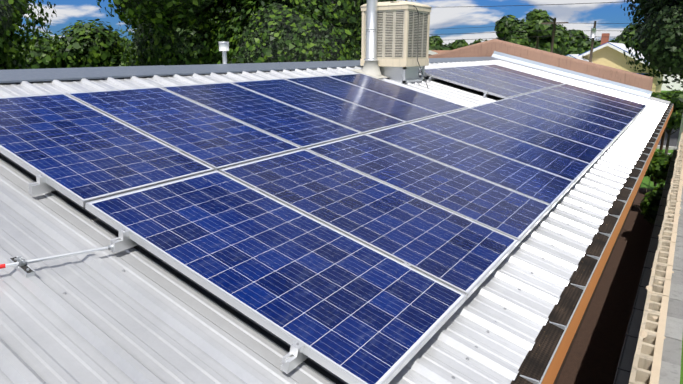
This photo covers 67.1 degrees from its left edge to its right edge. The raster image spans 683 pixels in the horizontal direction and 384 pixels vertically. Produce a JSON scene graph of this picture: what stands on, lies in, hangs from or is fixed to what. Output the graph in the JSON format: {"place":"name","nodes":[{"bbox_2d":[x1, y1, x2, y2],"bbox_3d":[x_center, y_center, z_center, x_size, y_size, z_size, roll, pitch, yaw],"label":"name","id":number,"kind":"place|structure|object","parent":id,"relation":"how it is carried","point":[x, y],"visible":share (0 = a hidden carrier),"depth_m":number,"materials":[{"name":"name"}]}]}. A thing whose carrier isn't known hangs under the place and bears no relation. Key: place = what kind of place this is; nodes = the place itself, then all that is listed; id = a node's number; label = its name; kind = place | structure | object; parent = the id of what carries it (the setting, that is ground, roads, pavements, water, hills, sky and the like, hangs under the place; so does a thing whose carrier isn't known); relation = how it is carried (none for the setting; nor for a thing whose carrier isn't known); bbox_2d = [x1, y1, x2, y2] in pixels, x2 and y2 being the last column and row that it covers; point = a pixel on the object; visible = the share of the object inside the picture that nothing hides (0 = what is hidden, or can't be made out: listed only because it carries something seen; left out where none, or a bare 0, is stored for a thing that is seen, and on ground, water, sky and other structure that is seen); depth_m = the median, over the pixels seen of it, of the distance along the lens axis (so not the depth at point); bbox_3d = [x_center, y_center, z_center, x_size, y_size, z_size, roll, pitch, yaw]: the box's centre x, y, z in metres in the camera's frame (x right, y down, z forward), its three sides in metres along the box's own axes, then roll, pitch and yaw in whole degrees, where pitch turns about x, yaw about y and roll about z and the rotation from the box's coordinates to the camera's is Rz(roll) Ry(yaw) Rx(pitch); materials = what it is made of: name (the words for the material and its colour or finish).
{"place":"outdoors","nodes":[
{"label":"outdoors","id":0,"kind":"place"},
{"bbox_2d":[13,0,643,44],"label":"sky","id":1,"kind":"structure","parent":0,"point":[444,14],"materials":[{"name":"blue"}]},
{"bbox_2d":[557,188,653,383],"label":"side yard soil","id":2,"kind":"structure","parent":0,"point":[595,353],"depth_m":8.57,"materials":[{"name":"brown soil"}]},
{"bbox_2d":[636,184,663,246],"bbox_3d":[6.892,0.582,11.283,0.790,1.538,0.956,10,18,32],"label":"shrub","id":3,"kind":"object","parent":2,"relation":"on","point":[649,205],"visible":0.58,"depth_m":11.01,"materials":[{"name":"green plant"}]},
{"bbox_2d":[644,154,670,185],"bbox_3d":[8.109,-0.070,13.180,1.191,1.791,0.794,21,26,53],"label":"shrub","id":4,"kind":"object","parent":2,"relation":"on","point":[658,166],"visible":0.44,"depth_m":12.90,"materials":[{"name":"green plant"}]},
{"bbox_2d":[648,150,672,183],"bbox_3d":[9.758,-0.509,15.267,1.478,1.531,1.099,4,16,14],"label":"shrub","id":5,"kind":"object","parent":2,"relation":"on","point":[657,181],"visible":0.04,"depth_m":15.03,"materials":[{"name":"green plant"}]},
{"bbox_2d":[578,33,662,92],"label":"yellow house","id":6,"kind":"structure","parent":0,"point":[606,52],"depth_m":46.46,"materials":[{"name":"yellow paint"}]},
{"bbox_2d":[640,90,682,383],"bbox_3d":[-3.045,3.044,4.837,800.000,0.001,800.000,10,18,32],"label":"ground","id":7,"kind":"structure","parent":0,"point":[646,183],"depth_m":16.70,"materials":[{"name":"green plant"}]},
{"bbox_2d":[0,0,56,69],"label":"tree","id":8,"kind":"object","parent":7,"relation":"on","point":[12,12],"visible":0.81,"depth_m":15.43,"materials":[{"name":"green plant"}]},
{"bbox_2d":[8,19,138,68],"bbox_3d":[-12.696,-5.734,26.217,8.153,5.793,5.976,-6,17,-22],"label":"tree","id":9,"kind":"object","parent":7,"relation":"on","point":[80,45],"visible":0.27,"depth_m":23.90,"materials":[{"name":"green plant"}]},
{"bbox_2d":[113,0,138,29],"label":"tree","id":10,"kind":"object","parent":7,"relation":"on","point":[120,7],"visible":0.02,"depth_m":32.70,"materials":[{"name":"green plant"}]},
{"bbox_2d":[116,38,135,55],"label":"tree row","id":11,"kind":"object","parent":7,"relation":"on","point":[127,46],"depth_m":46.32,"materials":[{"name":"green plant"}]},
{"bbox_2d":[96,0,412,65],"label":"tree","id":12,"kind":"object","parent":7,"relation":"on","point":[181,32],"visible":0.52,"depth_m":16.86,"materials":[{"name":"green plant"}]},
{"bbox_2d":[429,35,443,46],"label":"tree","id":13,"kind":"object","parent":7,"relation":"on","point":[436,40],"visible":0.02,"depth_m":64.60,"materials":[{"name":"green plant"}]},
{"bbox_2d":[428,50,449,55],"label":"brown roof house","id":14,"kind":"structure","parent":7,"relation":"on","point":[432,52],"depth_m":43.33,"materials":[{"name":"paint"}]},
{"bbox_2d":[429,39,468,49],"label":"tree","id":15,"kind":"object","parent":7,"relation":"on","point":[457,43],"visible":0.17,"depth_m":51.35,"materials":[{"name":"green plant"}]},
{"bbox_2d":[468,38,487,45],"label":"tree","id":16,"kind":"object","parent":7,"relation":"on","point":[477,41],"depth_m":46.27,"materials":[{"name":"green plant"}]},
{"bbox_2d":[494,9,571,54],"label":"tree","id":17,"kind":"object","parent":7,"relation":"on","point":[507,28],"visible":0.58,"depth_m":54.19,"materials":[{"name":"green plant"}]},
{"bbox_2d":[536,18,595,61],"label":"utility poles","id":18,"kind":"object","parent":7,"relation":"on","point":[593,31],"visible":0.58,"depth_m":44.55,"materials":[{"name":"brown wood"}]},
{"bbox_2d":[429,1,640,40],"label":"power lines","id":19,"kind":"object","parent":18,"relation":"hanging from","point":[534,24],"visible":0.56,"depth_m":44.64,"materials":[{"name":"metal"}]},
{"bbox_2d":[566,54,592,62],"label":"roof","id":20,"kind":"structure","parent":7,"relation":"on","point":[576,56],"depth_m":46.17,"materials":[{"name":"white metal"}]},
{"bbox_2d":[562,29,600,55],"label":"tree","id":21,"kind":"object","parent":7,"relation":"on","point":[581,45],"visible":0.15,"depth_m":65.21,"materials":[{"name":"green plant"}]},
{"bbox_2d":[553,184,640,383],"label":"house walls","id":22,"kind":"structure","parent":7,"relation":"on","point":[573,341],"depth_m":8.60,"materials":[{"name":"brown paint"}]},
{"bbox_2d":[0,60,668,383],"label":"metal roof","id":23,"kind":"structure","parent":22,"relation":"on","point":[146,317],"depth_m":2.58,"materials":[{"name":"white metal"}]},
{"bbox_2d":[0,245,112,277],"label":"emt conduit","id":24,"kind":"object","parent":23,"relation":"on","point":[20,265],"visible":0.92,"depth_m":2.45,"materials":[{"name":"grey metal"}]},
{"bbox_2d":[0,57,500,82],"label":"ridge cap","id":25,"kind":"object","parent":23,"relation":"on","point":[27,75],"visible":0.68,"depth_m":6.53,"materials":[{"name":"silver metal"}]},
{"bbox_2d":[10,90,639,378],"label":"roof screws","id":26,"kind":"object","parent":23,"relation":"on","point":[452,377],"visible":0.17,"depth_m":3.01,"materials":[{"name":"silver metal"}]},
{"bbox_2d":[28,71,630,373],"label":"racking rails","id":27,"kind":"object","parent":23,"relation":"on","point":[294,357],"visible":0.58,"depth_m":2.72,"materials":[{"name":"silver metal"}]},
{"bbox_2d":[0,93,214,207],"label":"solar panel","id":28,"kind":"object","parent":27,"relation":"attached to","point":[78,152],"visible":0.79,"depth_m":3.61,"materials":[{"name":"blue glass"}]},
{"bbox_2d":[66,87,301,170],"bbox_3d":[-1.418,-0.621,4.583,1.956,0.042,0.992,25,26,27],"label":"solar panel","id":29,"kind":"object","parent":27,"relation":"attached to","point":[215,140],"visible":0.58,"depth_m":4.48,"materials":[{"name":"blue glass"}]},
{"bbox_2d":[160,82,361,148],"bbox_3d":[-0.855,-0.844,5.393,1.956,0.042,0.992,25,26,27],"label":"solar panel","id":30,"kind":"object","parent":27,"relation":"attached to","point":[302,129],"visible":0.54,"depth_m":5.31,"materials":[{"name":"blue glass"}]},
{"bbox_2d":[85,170,466,383],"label":"solar panel","id":31,"kind":"object","parent":27,"relation":"on","point":[346,308],"visible":0.98,"depth_m":2.70,"materials":[{"name":"blue glass"}]},
{"bbox_2d":[230,78,406,133],"bbox_3d":[-0.291,-1.067,6.204,1.956,0.042,0.992,25,26,27],"label":"solar panel","id":32,"kind":"object","parent":27,"relation":"attached to","point":[358,118],"visible":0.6,"depth_m":6.13,"materials":[{"name":"blue glass"}]},
{"bbox_2d":[284,76,440,122],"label":"solar panel","id":33,"kind":"object","parent":27,"relation":"attached to","point":[379,102],"visible":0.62,"depth_m":6.95,"materials":[{"name":"blue glass"}]},
{"bbox_2d":[219,149,518,299],"bbox_3d":[0.178,0.107,3.674,1.956,0.042,0.992,25,26,27],"label":"solar panel","id":34,"kind":"object","parent":27,"relation":"on","point":[461,254],"visible":0.81,"depth_m":3.55,"materials":[{"name":"blue glass"}]},
{"bbox_2d":[327,73,467,113],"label":"solar panel","id":35,"kind":"object","parent":27,"relation":"attached to","point":[419,99],"visible":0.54,"depth_m":7.77,"materials":[{"name":"blue glass"}]},
{"bbox_2d":[305,134,551,243],"bbox_3d":[0.741,-0.115,4.484,1.956,0.042,0.992,25,26,27],"label":"solar panel","id":36,"kind":"object","parent":27,"relation":"on","point":[508,212],"visible":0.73,"depth_m":4.38,"materials":[{"name":"blue glass"}]},
{"bbox_2d":[365,123,574,208],"bbox_3d":[1.305,-0.338,5.295,1.956,0.042,0.992,25,26,27],"label":"solar panel","id":37,"kind":"object","parent":27,"relation":"on","point":[531,182],"visible":0.77,"depth_m":5.21,"materials":[{"name":"blue glass"}]},
{"bbox_2d":[419,68,521,98],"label":"solar panel","id":38,"kind":"object","parent":27,"relation":"attached to","point":[500,92],"visible":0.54,"depth_m":10.12,"materials":[{"name":"blue glass"}]},
{"bbox_2d":[436,67,534,93],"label":"solar panel","id":39,"kind":"object","parent":27,"relation":"attached to","point":[492,81],"visible":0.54,"depth_m":11.03,"materials":[{"name":"blue glass"}]},
{"bbox_2d":[409,114,590,183],"bbox_3d":[1.868,-0.561,6.106,1.956,0.042,0.992,25,26,27],"label":"solar panel","id":40,"kind":"object","parent":27,"relation":"on","point":[556,163],"visible":0.79,"depth_m":6.04,"materials":[{"name":"blue glass"}]},
{"bbox_2d":[454,66,545,90],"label":"solar panel","id":41,"kind":"object","parent":27,"relation":"attached to","point":[503,78],"visible":0.6,"depth_m":11.85,"materials":[{"name":"blue glass"}]},
{"bbox_2d":[470,65,556,87],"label":"solar panel","id":42,"kind":"object","parent":27,"relation":"attached to","point":[517,77],"visible":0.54,"depth_m":12.66,"materials":[{"name":"blue glass"}]},
{"bbox_2d":[443,108,603,165],"bbox_3d":[2.431,-0.783,6.917,1.956,0.042,0.992,25,26,27],"label":"solar panel","id":43,"kind":"object","parent":27,"relation":"on","point":[564,146],"visible":0.77,"depth_m":6.86,"materials":[{"name":"blue glass"}]},
{"bbox_2d":[484,64,564,85],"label":"solar panel","id":44,"kind":"object","parent":27,"relation":"attached to","point":[531,76],"visible":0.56,"depth_m":13.47,"materials":[{"name":"blue glass"}]},
{"bbox_2d":[470,102,613,151],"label":"solar panel","id":45,"kind":"object","parent":27,"relation":"on","point":[562,130],"visible":0.81,"depth_m":7.67,"materials":[{"name":"blue glass"}]},
{"bbox_2d":[491,98,621,140],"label":"solar panel","id":46,"kind":"object","parent":27,"relation":"on","point":[581,124],"visible":0.75,"depth_m":8.49,"materials":[{"name":"blue glass"}]},
{"bbox_2d":[510,94,628,132],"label":"solar panel","id":47,"kind":"object","parent":27,"relation":"on","point":[583,115],"visible":0.79,"depth_m":9.30,"materials":[{"name":"blue glass"}]},
{"bbox_2d":[525,91,633,124],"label":"solar panel","id":48,"kind":"object","parent":27,"relation":"on","point":[587,108],"visible":0.79,"depth_m":10.12,"materials":[{"name":"blue glass"}]},
{"bbox_2d":[538,88,638,119],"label":"solar panel","id":49,"kind":"object","parent":27,"relation":"on","point":[617,110],"visible":0.83,"depth_m":10.93,"materials":[{"name":"blue glass"}]},
{"bbox_2d":[549,86,642,114],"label":"solar panel","id":50,"kind":"object","parent":27,"relation":"on","point":[601,100],"visible":0.88,"depth_m":11.75,"materials":[{"name":"blue glass"}]},
{"bbox_2d":[559,84,646,109],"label":"solar panel","id":51,"kind":"object","parent":27,"relation":"on","point":[609,97],"visible":0.83,"depth_m":12.56,"materials":[{"name":"blue glass"}]},
{"bbox_2d":[351,0,389,78],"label":"flue vent","id":52,"kind":"object","parent":23,"relation":"on","point":[371,68],"visible":0.88,"depth_m":9.27,"materials":[{"name":"grey metal"}]},
{"bbox_2d":[360,1,431,82],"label":"evaporative cooler","id":53,"kind":"object","parent":23,"relation":"on","point":[400,35],"visible":0.77,"depth_m":9.26,"materials":[{"name":"beige"}]},
{"bbox_2d":[392,2,428,88],"bbox_3d":[1.221,-2.608,9.192,0.718,1.502,0.139,0,15,-2],"label":"cable","id":54,"kind":"object","parent":23,"relation":"on","point":[417,45],"visible":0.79,"depth_m":9.27,"materials":[{"name":"black plastic"}]},
{"bbox_2d":[649,97,669,103],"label":"rake trim","id":55,"kind":"structure","parent":23,"relation":"on","point":[659,100],"depth_m":15.14,"materials":[{"name":"white metal"}]},
{"bbox_2d":[428,39,652,96],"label":"parapet wall","id":56,"kind":"structure","parent":22,"relation":"on","point":[488,48],"depth_m":16.52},
{"bbox_2d":[491,51,652,97],"bbox_3d":[7.110,-3.767,16.281,4.861,1.356,0.157,10,18,32],"label":"parapet flashing","id":57,"kind":"object","parent":56,"relation":"attached to","point":[581,76],"visible":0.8,"depth_m":16.19,"materials":[{"name":"white metal"}]},
{"bbox_2d":[541,104,673,383],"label":"gutter","id":58,"kind":"object","parent":22,"relation":"attached to","point":[557,361],"visible":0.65,"depth_m":3.70,"materials":[{"name":"metal"}]},
{"bbox_2d":[510,103,672,383],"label":"gutter guard","id":59,"kind":"object","parent":58,"relation":"on","point":[535,365],"visible":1,"depth_m":3.39,"materials":[{"name":"black plastic"}]},
{"bbox_2d":[609,24,639,49],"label":"tree","id":60,"kind":"object","parent":7,"relation":"on","point":[618,39],"visible":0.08,"depth_m":68.35,"materials":[{"name":"green plant"}]},
{"bbox_2d":[621,0,682,89],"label":"tree","id":61,"kind":"object","parent":7,"relation":"on","point":[659,34],"visible":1,"depth_m":22.99,"materials":[{"name":"green plant"}]},
{"bbox_2d":[629,132,682,383],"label":"garden wall","id":62,"kind":"structure","parent":7,"relation":"on","point":[657,357],"depth_m":4.51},
{"bbox_2d":[613,146,677,383],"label":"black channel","id":63,"kind":"object","parent":62,"relation":"attached to","point":[623,371],"visible":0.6,"depth_m":5.41,"materials":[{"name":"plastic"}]},
{"bbox_2d":[651,89,682,153],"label":"shrub","id":64,"kind":"object","parent":7,"relation":"on","point":[676,100],"visible":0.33,"depth_m":19.23,"materials":[{"name":"green plant"}]},
{"bbox_2d":[677,114,682,148],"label":"fence posts","id":65,"kind":"object","parent":7,"relation":"on","point":[681,130],"visible":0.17,"depth_m":17.39,"materials":[{"name":"grey"}]},
{"bbox_2d":[657,145,676,153],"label":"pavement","id":66,"kind":"structure","parent":0,"point":[669,148],"depth_m":22.76,"materials":[{"name":"concrete"}]},
{"bbox_2d":[658,128,679,146],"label":"street","id":67,"kind":"structure","parent":0,"point":[674,139],"depth_m":25.51,"materials":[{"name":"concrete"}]},
{"bbox_2d":[661,74,682,90],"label":"white house","id":68,"kind":"structure","parent":0,"point":[676,85],"depth_m":56.03,"materials":[{"name":"paint"}]},
{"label":"roof slope","id":69,"kind":"object","parent":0,"visible":0},
{"bbox_2d":[219,0,402,63],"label":"roof vent pipes","id":70,"kind":"object","parent":69,"relation":"on","point":[223,47],"visible":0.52,"depth_m":8.14,"materials":[{"name":"grey metal"}]}
]}

